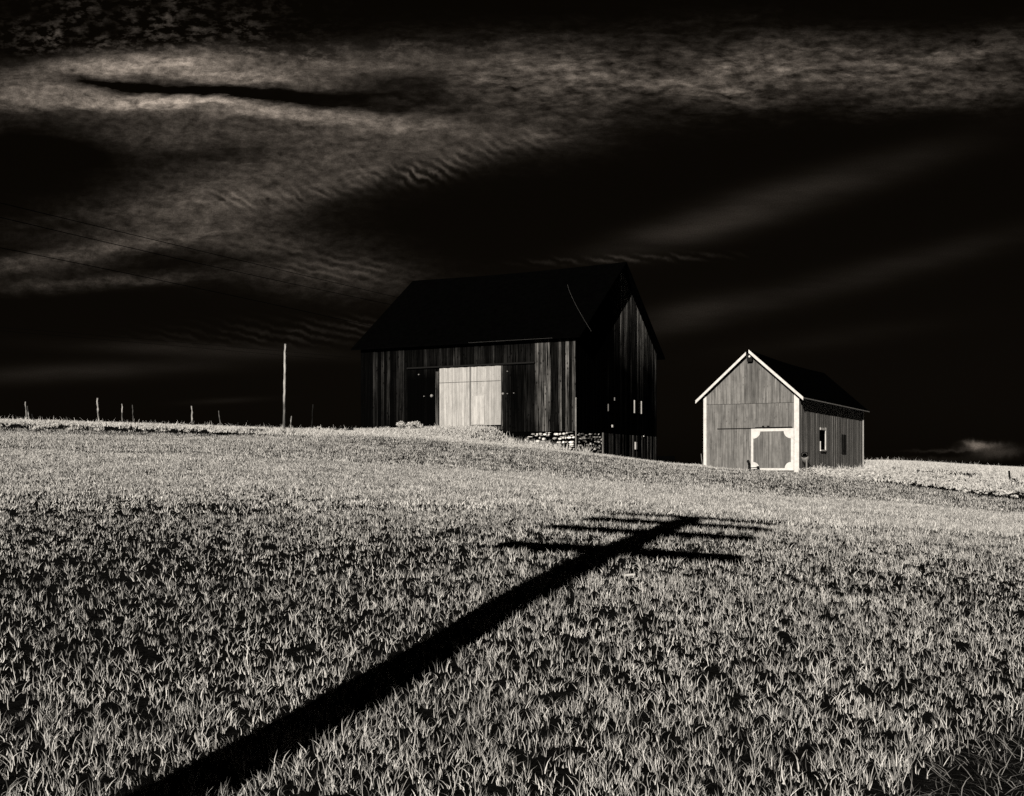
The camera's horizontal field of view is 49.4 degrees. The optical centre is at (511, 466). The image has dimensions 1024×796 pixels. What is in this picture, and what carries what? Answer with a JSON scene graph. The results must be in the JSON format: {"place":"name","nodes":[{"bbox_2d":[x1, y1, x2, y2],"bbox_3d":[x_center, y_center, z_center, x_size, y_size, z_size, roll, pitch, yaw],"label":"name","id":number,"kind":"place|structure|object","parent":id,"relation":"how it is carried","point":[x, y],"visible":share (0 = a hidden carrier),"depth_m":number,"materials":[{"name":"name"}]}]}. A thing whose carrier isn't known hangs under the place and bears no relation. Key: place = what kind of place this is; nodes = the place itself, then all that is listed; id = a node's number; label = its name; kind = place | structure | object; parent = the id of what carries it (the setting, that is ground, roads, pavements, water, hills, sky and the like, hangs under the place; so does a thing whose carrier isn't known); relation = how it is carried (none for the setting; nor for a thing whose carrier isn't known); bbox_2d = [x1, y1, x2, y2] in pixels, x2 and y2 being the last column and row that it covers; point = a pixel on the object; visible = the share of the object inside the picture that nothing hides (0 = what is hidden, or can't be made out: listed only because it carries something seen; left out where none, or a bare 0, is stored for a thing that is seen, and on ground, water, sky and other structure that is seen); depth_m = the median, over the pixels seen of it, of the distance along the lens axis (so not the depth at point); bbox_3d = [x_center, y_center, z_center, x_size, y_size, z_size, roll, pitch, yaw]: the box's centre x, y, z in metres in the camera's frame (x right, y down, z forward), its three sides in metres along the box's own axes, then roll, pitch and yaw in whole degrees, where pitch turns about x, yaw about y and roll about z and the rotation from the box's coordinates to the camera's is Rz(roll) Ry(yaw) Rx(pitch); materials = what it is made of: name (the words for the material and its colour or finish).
{"place":"outdoors","nodes":[
{"label":"outdoors","id":0,"kind":"place"},
{"bbox_2d":[8,331,320,358],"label":"overhead wire","id":1,"kind":"object","parent":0,"point":[149,343],"visible":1,"depth_m":119.42,"materials":[{"name":"black metal"}]},
{"bbox_2d":[0,327,350,357],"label":"overhead wire","id":2,"kind":"object","parent":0,"point":[161,340],"visible":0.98,"depth_m":119.27,"materials":[{"name":"black metal"}]},
{"bbox_2d":[0,247,369,325],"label":"overhead wire","id":3,"kind":"object","parent":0,"point":[165,281],"visible":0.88,"depth_m":59.52,"materials":[{"name":"black metal"}]},
{"bbox_2d":[0,217,390,304],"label":"overhead wire","id":4,"kind":"object","parent":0,"point":[178,258],"visible":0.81,"depth_m":61.55,"materials":[{"name":"black metal"}]},
{"bbox_2d":[1,203,397,297],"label":"overhead wire","id":5,"kind":"object","parent":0,"point":[181,246],"visible":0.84,"depth_m":60.70,"materials":[{"name":"black metal"}]},
{"bbox_2d":[0,423,1023,795],"bbox_3d":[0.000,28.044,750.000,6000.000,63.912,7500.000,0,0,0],"label":"ground","id":6,"kind":"structure","parent":0,"point":[150,653],"depth_m":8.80,"materials":[{"name":"grey plant"}]},
{"bbox_2d":[96,398,99,421],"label":"fence post","id":7,"kind":"object","parent":6,"relation":"on","point":[98,420],"visible":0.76,"depth_m":75.96,"materials":[{"name":"grey wood"}]},
{"bbox_2d":[191,406,192,424],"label":"fence post","id":8,"kind":"object","parent":6,"relation":"on","point":[191,415],"visible":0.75,"depth_m":74.96,"materials":[{"name":"grey wood"}]},
{"bbox_2d":[283,344,285,428],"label":"bare pole","id":9,"kind":"object","parent":6,"relation":"on","point":[284,391],"visible":0.94,"depth_m":73.44,"materials":[{"name":"grey wood"}]},
{"bbox_2d":[396,421,411,427],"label":"shrub","id":10,"kind":"object","parent":6,"relation":"on","point":[401,424],"visible":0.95,"depth_m":76.02,"materials":[{"name":"grey plant"}]},
{"bbox_2d":[409,421,422,427],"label":"shrub","id":11,"kind":"object","parent":6,"relation":"on","point":[414,423],"visible":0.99,"depth_m":75.48,"materials":[{"name":"grey plant"}]},
{"bbox_2d":[351,262,664,460],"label":"bank barn","id":12,"kind":"structure","parent":6,"relation":"on","point":[565,357],"depth_m":78.10,"materials":[{"name":"wood"}]},
{"bbox_2d":[439,367,469,425],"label":"barn door","id":13,"kind":"structure","parent":12,"relation":"in","point":[454,383],"depth_m":76.97,"materials":[{"name":"white wood"}]},
{"bbox_2d":[471,366,500,424],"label":"barn door","id":14,"kind":"structure","parent":12,"relation":"in","point":[485,381],"depth_m":75.84,"materials":[{"name":"white wood"}]},
{"bbox_2d":[634,400,641,413],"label":"gable window","id":15,"kind":"structure","parent":12,"relation":"in","point":[637,404],"depth_m":83.33,"materials":[{"name":"white glass"}]},
{"bbox_2d":[0,416,1023,497],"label":"verge grass","id":16,"kind":"structure","parent":6,"relation":"on","point":[995,471],"depth_m":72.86,"materials":[{"name":"beige plant"}]},
{"bbox_2d":[657,456,674,462],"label":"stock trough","id":17,"kind":"object","parent":6,"relation":"on","point":[666,458],"visible":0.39,"depth_m":79.30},
{"bbox_2d":[747,460,758,468],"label":"stub post","id":18,"kind":"object","parent":6,"relation":"on","point":[749,467],"visible":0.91,"depth_m":65.90,"materials":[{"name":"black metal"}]},
{"bbox_2d":[695,350,869,471],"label":"gable shed","id":19,"kind":"structure","parent":6,"relation":"on","point":[764,412],"depth_m":66.90,"materials":[{"name":"white paint"}]},
{"bbox_2d":[751,428,793,469],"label":"sliding door","id":20,"kind":"structure","parent":19,"relation":"in","point":[771,448],"depth_m":65.60,"materials":[{"name":"white paint"}]},
{"bbox_2d":[820,427,826,450],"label":"window frame","id":21,"kind":"structure","parent":19,"relation":"in","point":[825,429],"depth_m":70.46,"materials":[{"name":"white paint"}]},
{"bbox_2d":[841,434,845,453],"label":"boarded window","id":22,"kind":"structure","parent":19,"relation":"in","point":[843,437],"depth_m":74.93,"materials":[{"name":"grey wood"}]},
{"bbox_2d":[801,452,814,471],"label":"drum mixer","id":23,"kind":"object","parent":6,"relation":"on","point":[804,457],"visible":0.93,"depth_m":65.18,"materials":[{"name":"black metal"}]},
{"bbox_2d":[0,0,1023,466],"label":"sky","id":24,"kind":"structure","parent":0,"point":[834,188],"materials":[{"name":"black"}]}
]}

